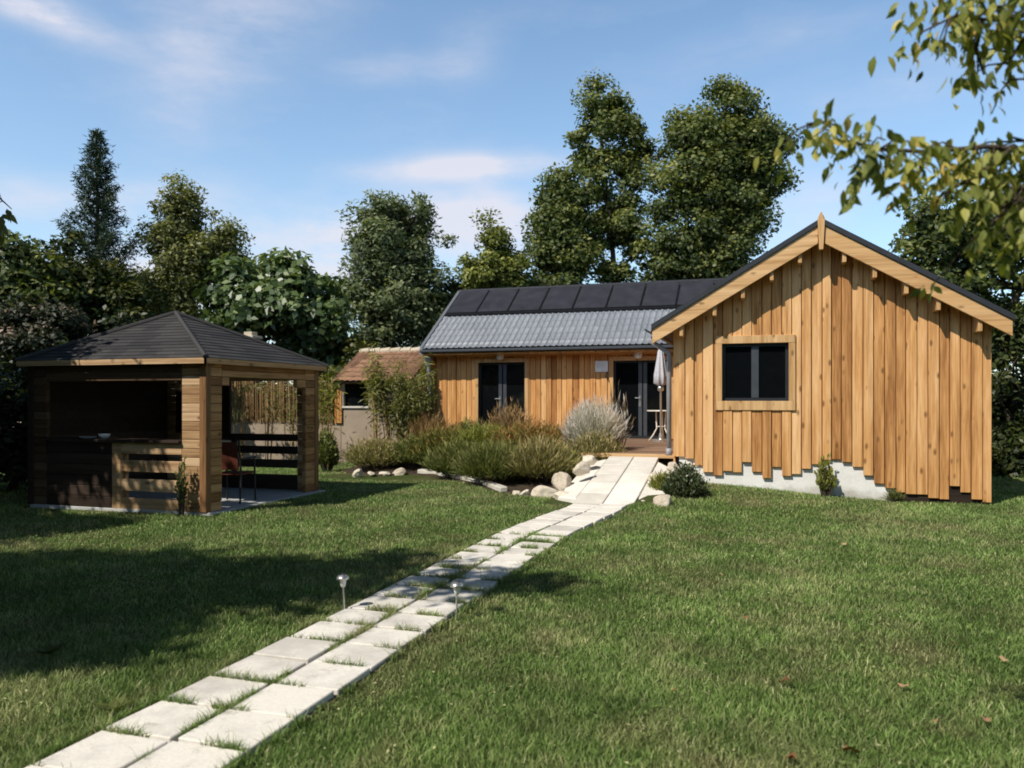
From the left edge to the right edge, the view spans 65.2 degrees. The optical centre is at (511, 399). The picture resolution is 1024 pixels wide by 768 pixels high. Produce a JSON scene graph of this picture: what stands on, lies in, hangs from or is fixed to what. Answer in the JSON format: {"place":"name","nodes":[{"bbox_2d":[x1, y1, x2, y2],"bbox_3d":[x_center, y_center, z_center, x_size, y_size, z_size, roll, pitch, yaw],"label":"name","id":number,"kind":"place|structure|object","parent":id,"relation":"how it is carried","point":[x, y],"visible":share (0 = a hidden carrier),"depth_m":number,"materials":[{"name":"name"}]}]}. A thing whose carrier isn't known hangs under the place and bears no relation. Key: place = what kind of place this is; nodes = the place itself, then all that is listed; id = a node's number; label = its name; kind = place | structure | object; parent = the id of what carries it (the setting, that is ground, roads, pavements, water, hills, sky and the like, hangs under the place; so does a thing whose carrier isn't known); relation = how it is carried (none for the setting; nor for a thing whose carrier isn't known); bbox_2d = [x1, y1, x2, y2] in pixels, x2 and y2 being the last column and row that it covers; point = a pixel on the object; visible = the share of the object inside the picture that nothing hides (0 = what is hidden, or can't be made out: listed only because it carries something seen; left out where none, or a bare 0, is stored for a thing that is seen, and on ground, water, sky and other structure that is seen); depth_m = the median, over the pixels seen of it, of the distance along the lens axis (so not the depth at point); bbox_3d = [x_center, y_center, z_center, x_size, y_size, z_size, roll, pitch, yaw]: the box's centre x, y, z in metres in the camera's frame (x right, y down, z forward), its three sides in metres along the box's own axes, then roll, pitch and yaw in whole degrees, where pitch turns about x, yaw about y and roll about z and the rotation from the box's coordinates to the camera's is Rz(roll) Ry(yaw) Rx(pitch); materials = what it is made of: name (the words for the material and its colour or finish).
{"place":"outdoors","nodes":[
{"label":"outdoors","id":0,"kind":"place"},
{"bbox_2d":[401,406,453,439],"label":"dry grass","id":1,"kind":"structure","parent":0,"point":[423,423],"depth_m":18.43,"materials":[{"name":"green plant"}]},
{"bbox_2d":[342,455,575,495],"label":"flower bed ground","id":2,"kind":"structure","parent":0,"point":[521,485],"depth_m":15.95,"materials":[{"name":"soil"}]},
{"bbox_2d":[338,435,405,470],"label":"shrub","id":3,"kind":"object","parent":2,"relation":"on","point":[369,453],"visible":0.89,"depth_m":17.59,"materials":[{"name":"green plant"}]},
{"bbox_2d":[359,341,393,445],"bbox_3d":[-3.173,0.051,18.787,0.883,2.900,0.788,0,0,18],"label":"bamboo","id":4,"kind":"object","parent":2,"relation":"on","point":[374,427],"visible":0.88,"depth_m":18.76,"materials":[{"name":"green plant"}]},
{"bbox_2d":[359,367,439,442],"bbox_3d":[-2.644,0.368,18.929,2.071,2.267,1.590,0,0,18],"label":"bamboo","id":5,"kind":"object","parent":2,"relation":"on","point":[405,406],"visible":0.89,"depth_m":18.66,"materials":[{"name":"green plant"}]},
{"bbox_2d":[380,433,427,467],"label":"shrub","id":6,"kind":"object","parent":2,"relation":"on","point":[409,456],"visible":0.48,"depth_m":17.47,"materials":[{"name":"green plant"}]},
{"bbox_2d":[386,352,439,422],"bbox_3d":[-2.371,0.184,19.344,1.347,2.634,0.902,0,0,18],"label":"bamboo","id":7,"kind":"object","parent":2,"relation":"on","point":[402,367],"visible":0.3,"depth_m":19.28,"materials":[{"name":"green plant"}]},
{"bbox_2d":[399,423,464,460],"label":"bushy shrub","id":8,"kind":"object","parent":2,"relation":"on","point":[430,437],"visible":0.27,"depth_m":17.30,"materials":[{"name":"green plant"}]},
{"bbox_2d":[416,434,481,478],"bbox_3d":[-1.029,1.134,16.104,1.814,0.895,1.621,0,0,18],"label":"spiky shrub","id":9,"kind":"object","parent":2,"relation":"on","point":[438,461],"visible":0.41,"depth_m":15.86,"materials":[{"name":"green plant"}]},
{"bbox_2d":[436,421,506,450],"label":"bushy shrub","id":10,"kind":"object","parent":2,"relation":"on","point":[472,433],"visible":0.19,"depth_m":16.50,"materials":[{"name":"green plant"}]},
{"bbox_2d":[445,435,537,483],"bbox_3d":[-0.263,1.080,14.675,1.779,0.960,1.786,0,0,-33],"label":"spiky shrub","id":11,"kind":"object","parent":2,"relation":"on","point":[475,462],"visible":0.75,"depth_m":14.34,"materials":[{"name":"green plant"}]},
{"bbox_2d":[479,396,537,432],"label":"flowering plant","id":12,"kind":"object","parent":2,"relation":"on","point":[507,418],"visible":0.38,"depth_m":17.32,"materials":[{"name":"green plant"}]},
{"bbox_2d":[472,416,574,450],"bbox_3d":[0.519,0.756,16.233,2.684,0.860,2.257,0,0,18],"label":"bushy shrub","id":13,"kind":"object","parent":2,"relation":"on","point":[515,434],"visible":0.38,"depth_m":15.84,"materials":[{"name":"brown plant"}]},
{"bbox_2d":[501,433,581,483],"bbox_3d":[0.516,1.023,14.324,1.611,0.925,1.596,0,0,-21],"label":"spiky shrub","id":14,"kind":"object","parent":2,"relation":"on","point":[542,458],"visible":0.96,"depth_m":13.97,"materials":[{"name":"green plant"}]},
{"bbox_2d":[531,485,557,497],"bbox_3d":[0.536,1.550,13.109,0.465,0.289,0.245,0,0,10],"label":"boulder","id":15,"kind":"object","parent":2,"relation":"on","point":[542,490],"visible":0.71,"depth_m":13.00,"materials":[{"name":"stone"}]},
{"bbox_2d":[551,472,571,490],"bbox_3d":[0.824,1.385,13.312,0.349,0.380,0.223,0,0,39],"label":"boulder","id":16,"kind":"object","parent":2,"relation":"on","point":[560,481],"visible":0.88,"depth_m":13.21,"materials":[{"name":"stone"}]},
{"bbox_2d":[557,393,630,447],"bbox_3d":[1.557,0.513,15.505,1.545,1.383,1.287,0,0,18],"label":"lavender","id":17,"kind":"object","parent":2,"relation":"on","point":[584,420],"visible":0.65,"depth_m":15.30,"materials":[{"name":"grey plant"}]},
{"bbox_2d":[565,426,626,461],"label":"shrub","id":18,"kind":"object","parent":2,"relation":"on","point":[589,445],"visible":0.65,"depth_m":14.84,"materials":[{"name":"green plant"}]},
{"bbox_2d":[601,382,634,447],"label":"feathery grass","id":19,"kind":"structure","parent":2,"relation":"on","point":[624,414],"depth_m":15.96,"materials":[{"name":"green plant"}]},
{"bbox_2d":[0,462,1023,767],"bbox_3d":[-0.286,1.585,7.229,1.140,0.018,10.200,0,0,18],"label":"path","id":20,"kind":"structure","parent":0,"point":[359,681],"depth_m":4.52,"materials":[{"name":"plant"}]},
{"bbox_2d":[35,731,167,767],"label":"paving slab","id":21,"kind":"structure","parent":20,"relation":"on","point":[103,749],"depth_m":3.55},
{"bbox_2d":[127,741,244,767],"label":"paving slab","id":22,"kind":"structure","parent":20,"relation":"on","point":[173,754],"depth_m":3.49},
{"bbox_2d":[178,709,293,755],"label":"paving slab","id":23,"kind":"structure","parent":20,"relation":"on","point":[245,725],"depth_m":3.80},
{"bbox_2d":[500,547,543,554],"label":"paving slab","id":24,"kind":"structure","parent":20,"relation":"on","point":[515,551],"depth_m":8.23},
{"bbox_2d":[511,523,549,529],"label":"paving slab","id":25,"kind":"structure","parent":20,"relation":"on","point":[529,526],"depth_m":9.79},
{"bbox_2d":[512,541,554,548],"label":"paving slab","id":26,"kind":"structure","parent":20,"relation":"on","point":[545,545],"depth_m":8.64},
{"bbox_2d":[524,519,561,525],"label":"paving slab","id":27,"kind":"structure","parent":20,"relation":"on","point":[544,521],"depth_m":10.17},
{"bbox_2d":[533,530,572,536],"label":"paving slab","id":28,"kind":"structure","parent":20,"relation":"on","point":[555,532],"depth_m":9.38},
{"bbox_2d":[535,514,571,520],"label":"paving slab","id":29,"kind":"structure","parent":20,"relation":"on","point":[555,517],"depth_m":10.48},
{"bbox_2d":[543,525,582,532],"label":"paving slab","id":30,"kind":"structure","parent":20,"relation":"on","point":[573,529],"depth_m":9.66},
{"bbox_2d":[556,520,592,528],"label":"paving slab","id":31,"kind":"structure","parent":20,"relation":"on","point":[584,524],"depth_m":10.04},
{"bbox_2d":[567,516,602,523],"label":"paving slab","id":32,"kind":"structure","parent":20,"relation":"on","point":[594,520],"depth_m":10.39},
{"bbox_2d":[0,402,1023,767],"bbox_3d":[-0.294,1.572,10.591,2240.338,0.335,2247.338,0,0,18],"label":"ground","id":33,"kind":"structure","parent":0,"point":[552,502],"depth_m":5.73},
{"bbox_2d":[0,196,17,247],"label":"maple tree","id":34,"kind":"object","parent":33,"relation":"on","point":[9,216],"visible":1,"depth_m":5.84,"materials":[{"name":"green plant"}]},
{"bbox_2d":[0,229,92,370],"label":"hedge tree","id":35,"kind":"object","parent":33,"relation":"on","point":[25,267],"visible":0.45,"depth_m":19.64,"materials":[{"name":"green plant"}]},
{"bbox_2d":[0,291,98,388],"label":"flowering bush","id":36,"kind":"object","parent":33,"relation":"on","point":[26,328],"visible":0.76,"depth_m":17.55,"materials":[{"name":"green plant"}]},
{"bbox_2d":[31,640,70,653],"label":"broadleaf weed","id":37,"kind":"object","parent":33,"relation":"on","point":[49,649],"visible":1,"depth_m":5.01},
{"bbox_2d":[0,336,102,492],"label":"hedge tree","id":38,"kind":"object","parent":33,"relation":"on","point":[13,448],"visible":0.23,"depth_m":13.42,"materials":[{"name":"green plant"}]},
{"bbox_2d":[11,224,162,339],"bbox_3d":[-11.350,-1.365,21.052,4.319,6.358,2.951,0,0,-9],"label":"hedge tree","id":39,"kind":"object","parent":33,"relation":"on","point":[111,301],"visible":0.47,"depth_m":20.68,"materials":[{"name":"green plant"}]},
{"bbox_2d":[37,127,157,304],"bbox_3d":[-13.903,-3.764,27.071,4.364,10.932,4.266,0,0,18],"label":"spruce tree","id":40,"kind":"object","parent":33,"relation":"on","point":[102,236],"visible":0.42,"depth_m":26.76,"materials":[{"name":"green plant"}]},
{"bbox_2d":[94,693,133,713],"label":"broadleaf weed","id":41,"kind":"object","parent":33,"relation":"on","point":[115,702],"visible":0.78,"depth_m":4.10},
{"bbox_2d":[107,701,222,742],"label":"paving slab","id":42,"kind":"structure","parent":33,"relation":"on","point":[163,719],"depth_m":3.91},
{"bbox_2d":[14,310,328,515],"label":"garden pavilion","id":43,"kind":"structure","parent":33,"relation":"on","point":[124,399],"depth_m":11.86,"materials":[{"name":"wood"}]},
{"bbox_2d":[220,440,256,503],"bbox_3d":[-4.241,1.079,12.150,0.510,0.953,0.578,0,0,8],"label":"garden chair","id":44,"kind":"object","parent":43,"relation":"on","point":[230,453],"visible":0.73,"depth_m":11.91,"materials":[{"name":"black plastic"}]},
{"bbox_2d":[20,420,340,462],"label":"garden wall","id":45,"kind":"structure","parent":33,"relation":"on","point":[255,427],"depth_m":22.39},
{"bbox_2d":[171,373,333,422],"bbox_3d":[-8.554,-0.086,22.964,7.814,1.454,0.087,0,0,18],"label":"reed fence","id":46,"kind":"object","parent":45,"relation":"on","point":[260,410],"visible":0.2,"depth_m":22.46,"materials":[{"name":"wood"}]},
{"bbox_2d":[334,385,342,422],"bbox_3d":[-4.712,0.125,21.726,0.220,1.030,0.050,0,0,18],"label":"board screen","id":47,"kind":"object","parent":45,"relation":"on","point":[338,412],"visible":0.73,"depth_m":21.69,"materials":[{"name":"wood"}]},
{"bbox_2d":[173,455,189,516],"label":"creeping plant","id":48,"kind":"object","parent":33,"relation":"on","point":[181,489],"visible":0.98,"depth_m":10.89,"materials":[{"name":"green plant"}]},
{"bbox_2d":[122,168,258,317],"bbox_3d":[-11.146,-3.138,27.860,4.554,9.924,2.951,0,0,-10],"label":"broadleaf tree","id":49,"kind":"object","parent":33,"relation":"on","point":[186,243],"visible":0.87,"depth_m":27.53,"materials":[{"name":"green plant"}]},
{"bbox_2d":[168,676,267,707],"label":"paving slab","id":50,"kind":"structure","parent":33,"relation":"on","point":[221,688],"depth_m":4.31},
{"bbox_2d":[231,381,257,457],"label":"bamboo","id":51,"kind":"object","parent":33,"relation":"on","point":[242,412],"visible":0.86,"depth_m":20.58,"materials":[{"name":"green plant"}]},
{"bbox_2d":[242,332,262,419],"bbox_3d":[-7.840,-0.160,24.000,0.500,3.720,0.500,0,0,18],"label":"chimney stack","id":52,"kind":"object","parent":33,"relation":"on","point":[252,334],"visible":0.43,"depth_m":23.85,"materials":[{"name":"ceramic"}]},
{"bbox_2d":[216,655,305,681],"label":"paving slab","id":53,"kind":"structure","parent":33,"relation":"on","point":[260,665],"depth_m":4.70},
{"bbox_2d":[256,381,287,458],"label":"bamboo","id":54,"kind":"object","parent":33,"relation":"on","point":[267,409],"visible":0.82,"depth_m":20.56,"materials":[{"name":"green plant"}]},
{"bbox_2d":[191,245,362,387],"bbox_3d":[-7.743,-1.670,26.071,5.790,6.975,4.145,0,0,-5],"label":"broad leaved tree","id":55,"kind":"object","parent":33,"relation":"on","point":[267,297],"visible":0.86,"depth_m":25.32,"materials":[{"name":"green plant"}]},
{"bbox_2d":[232,683,333,718],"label":"paving slab","id":56,"kind":"structure","parent":33,"relation":"on","point":[276,699],"depth_m":4.15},
{"bbox_2d":[274,387,298,459],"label":"bamboo","id":57,"kind":"object","parent":33,"relation":"on","point":[292,423],"visible":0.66,"depth_m":20.55,"materials":[{"name":"green plant"}]},
{"bbox_2d":[254,637,338,664],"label":"paving slab","id":58,"kind":"structure","parent":33,"relation":"on","point":[307,651],"depth_m":4.99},
{"bbox_2d":[234,339,372,420],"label":"hedge tree","id":59,"kind":"object","parent":33,"relation":"on","point":[341,365],"visible":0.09,"depth_m":24.11,"materials":[{"name":"green plant"}]},
{"bbox_2d":[277,661,369,694],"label":"paving slab","id":60,"kind":"structure","parent":33,"relation":"on","point":[321,675],"depth_m":4.53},
{"bbox_2d":[291,621,366,640],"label":"paving slab","id":61,"kind":"structure","parent":33,"relation":"on","point":[330,629],"depth_m":5.42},
{"bbox_2d":[319,428,340,470],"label":"shrub","id":62,"kind":"object","parent":33,"relation":"on","point":[329,451],"visible":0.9,"depth_m":18.48,"materials":[{"name":"green plant"}]},
{"bbox_2d":[319,363,349,438],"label":"bamboo","id":63,"kind":"object","parent":33,"relation":"on","point":[330,396],"visible":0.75,"depth_m":19.11,"materials":[{"name":"green plant"}]},
{"bbox_2d":[336,574,348,609],"bbox_3d":[-1.260,1.479,5.987,0.096,0.342,0.096,-4,-1,18],"label":"solar light","id":64,"kind":"object","parent":33,"relation":"on","point":[341,578],"visible":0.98,"depth_m":5.97,"materials":[{"name":"metal"}]},
{"bbox_2d":[314,643,397,671],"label":"paving slab","id":65,"kind":"structure","parent":33,"relation":"on","point":[374,658],"depth_m":4.91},
{"bbox_2d":[324,608,390,625],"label":"paving slab","id":66,"kind":"structure","parent":33,"relation":"on","point":[352,615],"depth_m":5.80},
{"bbox_2d":[348,596,414,612],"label":"paving slab","id":67,"kind":"structure","parent":33,"relation":"on","point":[362,604],"depth_m":6.16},
{"bbox_2d":[332,347,436,462],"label":"tiled shed","id":68,"kind":"structure","parent":33,"relation":"on","point":[354,423],"depth_m":21.70,"materials":[{"name":"paint"}]},
{"bbox_2d":[342,384,368,407],"bbox_3d":[-4.208,-0.095,21.639,0.820,0.650,0.170,0,0,18],"label":"window","id":69,"kind":"structure","parent":68,"relation":"in","point":[355,394],"depth_m":21.70,"materials":[{"name":"glass"}]},
{"bbox_2d":[346,628,423,650],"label":"paving slab","id":70,"kind":"structure","parent":33,"relation":"on","point":[378,636],"depth_m":5.27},
{"bbox_2d":[334,188,458,347],"bbox_3d":[-4.565,-3.147,31.028,5.458,9.907,4.673,0,0,18],"label":"silver leaved tree","id":71,"kind":"object","parent":33,"relation":"on","point":[394,299],"visible":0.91,"depth_m":30.20,"materials":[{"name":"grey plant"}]},
{"bbox_2d":[373,584,432,601],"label":"paving slab","id":72,"kind":"structure","parent":33,"relation":"on","point":[403,588],"depth_m":6.54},
{"bbox_2d":[374,613,444,634],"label":"paving slab","id":73,"kind":"structure","parent":33,"relation":"on","point":[421,621],"depth_m":5.64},
{"bbox_2d":[396,575,450,586],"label":"paving slab","id":74,"kind":"structure","parent":33,"relation":"on","point":[412,578],"depth_m":6.95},
{"bbox_2d":[399,600,463,618],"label":"paving slab","id":75,"kind":"structure","parent":33,"relation":"on","point":[444,607],"depth_m":6.01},
{"bbox_2d":[420,567,466,576],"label":"paving slab","id":76,"kind":"structure","parent":33,"relation":"on","point":[437,570],"depth_m":7.32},
{"bbox_2d":[430,273,464,301],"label":"distant tree","id":77,"kind":"object","parent":33,"relation":"on","point":[452,287],"visible":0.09,"depth_m":32.50,"materials":[{"name":"green plant"}]},
{"bbox_2d":[422,588,482,605],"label":"paving slab","id":78,"kind":"structure","parent":33,"relation":"on","point":[442,594],"depth_m":6.38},
{"bbox_2d":[431,558,481,567],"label":"paving slab","id":79,"kind":"structure","parent":33,"relation":"on","point":[463,561],"depth_m":7.67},
{"bbox_2d":[450,581,463,620],"bbox_3d":[-0.398,1.479,5.755,0.096,0.342,0.096,1,0,18],"label":"solar light","id":80,"kind":"object","parent":33,"relation":"on","point":[456,586],"visible":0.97,"depth_m":5.74,"materials":[{"name":"metal"}]},
{"bbox_2d":[418,469,507,491],"bbox_3d":[-0.953,1.595,15.492,0.377,0.209,4.003,0,0,-28],"label":"kerb edging","id":81,"kind":"object","parent":33,"relation":"on","point":[496,486],"visible":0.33,"depth_m":15.13,"materials":[{"name":"stone"}]},
{"bbox_2d":[449,551,495,559],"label":"paving slab","id":82,"kind":"structure","parent":33,"relation":"on","point":[471,556],"depth_m":8.02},
{"bbox_2d":[447,578,498,593],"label":"paving slab","id":83,"kind":"structure","parent":33,"relation":"on","point":[484,584],"depth_m":6.82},
{"bbox_2d":[467,545,500,553],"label":"paving slab","id":84,"kind":"structure","parent":33,"relation":"on","point":[486,549],"depth_m":8.39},
{"bbox_2d":[462,569,510,579],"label":"paving slab","id":85,"kind":"structure","parent":33,"relation":"on","point":[474,574],"depth_m":7.14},
{"bbox_2d":[453,206,532,289],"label":"tree","id":86,"kind":"object","parent":33,"relation":"on","point":[496,265],"visible":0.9,"depth_m":28.46,"materials":[{"name":"green plant"}]},
{"bbox_2d":[473,561,522,570],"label":"paving slab","id":87,"kind":"structure","parent":33,"relation":"on","point":[496,566],"depth_m":7.52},
{"bbox_2d":[488,554,533,562],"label":"paving slab","id":88,"kind":"structure","parent":33,"relation":"on","point":[508,558],"depth_m":7.85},
{"bbox_2d":[516,160,608,286],"bbox_3d":[1.796,-3.590,29.874,3.739,10.817,3.539,0,0,18],"label":"broadleaf tree","id":89,"kind":"object","parent":33,"relation":"on","point":[561,249],"visible":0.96,"depth_m":29.40,"materials":[{"name":"green plant"}]},
{"bbox_2d":[562,66,664,283],"bbox_3d":[3.973,-5.436,30.995,3.985,14.495,3.420,0,0,18],"label":"airy tree","id":90,"kind":"object","parent":33,"relation":"on","point":[610,116],"visible":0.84,"depth_m":30.54,"materials":[{"name":"green plant"}]},
{"bbox_2d":[558,456,668,504],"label":"ramp","id":91,"kind":"structure","parent":33,"relation":"on","point":[617,480],"depth_m":13.01,"materials":[{"name":"concrete"}]},
{"bbox_2d":[573,461,590,475],"bbox_3d":[1.147,1.142,13.243,0.311,0.253,0.192,0,0,-27],"label":"boulder","id":92,"kind":"object","parent":91,"relation":"on","point":[581,468],"visible":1,"depth_m":13.17,"materials":[{"name":"stone"}]},
{"bbox_2d":[581,438,672,465],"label":"deck","id":93,"kind":"structure","parent":33,"relation":"on","point":[633,447],"depth_m":15.36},
{"bbox_2d":[652,350,666,441],"bbox_3d":[3.466,-0.140,18.648,0.400,2.240,0.400,0,0,18],"label":"closed parasol","id":94,"kind":"object","parent":93,"relation":"on","point":[660,377],"visible":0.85,"depth_m":18.59,"materials":[{"name":"fabric"}]},
{"bbox_2d":[648,470,671,490],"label":"plant","id":95,"kind":"object","parent":33,"relation":"on","point":[656,483],"visible":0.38,"depth_m":12.65,"materials":[{"name":"green plant"}]},
{"bbox_2d":[653,494,670,506],"bbox_3d":[2.184,1.535,11.649,0.263,0.311,0.289,0,0,13],"label":"boulder","id":96,"kind":"object","parent":33,"relation":"on","point":[664,500],"visible":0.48,"depth_m":11.55,"materials":[{"name":"stone"}]},
{"bbox_2d":[658,460,710,498],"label":"flowering shrub","id":97,"kind":"object","parent":33,"relation":"on","point":[683,481],"visible":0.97,"depth_m":12.03,"materials":[{"name":"green plant"}]},
{"bbox_2d":[419,212,1014,504],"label":"timber house","id":98,"kind":"structure","parent":33,"relation":"on","point":[791,360],"depth_m":13.19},
{"bbox_2d":[475,358,528,426],"bbox_3d":[-0.262,-0.045,21.248,1.500,2.090,0.176,0,0,18],"label":"door","id":99,"kind":"structure","parent":98,"relation":"in","point":[498,380],"depth_m":21.29,"materials":[{"name":"black glass"}]},
{"bbox_2d":[595,361,607,380],"bbox_3d":[2.279,-0.730,20.318,0.350,0.503,0.070,0,0,18],"label":"wall sign","id":100,"kind":"object","parent":98,"relation":"attached to","point":[601,366],"visible":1,"depth_m":20.34,"materials":[{"name":"white paint"}]},
{"bbox_2d":[609,355,672,438],"bbox_3d":[3.281,-0.055,20.117,1.660,2.070,0.176,0,0,18],"label":"door","id":101,"kind":"structure","parent":98,"relation":"in","point":[625,370],"depth_m":20.16,"materials":[{"name":"black glass"}]},
{"bbox_2d":[716,334,795,409],"bbox_3d":[4.057,-0.442,13.353,1.270,1.245,0.152,0,0,18],"label":"window","id":102,"kind":"structure","parent":98,"relation":"in","point":[761,375],"depth_m":13.35,"materials":[{"name":"black glass"}]},
{"bbox_2d":[629,73,807,280],"bbox_3d":[7.658,-5.153,30.037,6.540,13.963,4.421,0,0,-10],"label":"dense tree","id":103,"kind":"object","parent":33,"relation":"on","point":[715,155],"visible":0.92,"depth_m":29.13,"materials":[{"name":"green plant"}]},
{"bbox_2d":[814,453,836,496],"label":"shrub","id":104,"kind":"object","parent":33,"relation":"on","point":[826,483],"visible":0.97,"depth_m":12.79,"materials":[{"name":"green plant"}]},
{"bbox_2d":[753,0,1023,303],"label":"maple tree","id":105,"kind":"object","parent":33,"relation":"on","point":[988,195],"visible":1,"depth_m":2.74,"materials":[{"name":"green plant"}]},
{"bbox_2d":[882,487,904,502],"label":"grass tuft","id":106,"kind":"object","parent":33,"relation":"on","point":[892,495],"visible":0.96,"depth_m":12.53,"materials":[{"name":"green plant"}]},
{"bbox_2d":[888,183,1023,374],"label":"dark tree","id":107,"kind":"object","parent":33,"relation":"on","point":[926,245],"visible":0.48,"depth_m":20.63,"materials":[{"name":"green plant"}]},
{"bbox_2d":[992,309,1023,477],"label":"hedge tree","id":108,"kind":"object","parent":33,"relation":"on","point":[1007,402],"visible":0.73,"depth_m":17.22,"materials":[{"name":"green plant"}]},
{"bbox_2d":[0,0,1023,395],"label":"sky","id":109,"kind":"structure","parent":0,"point":[286,111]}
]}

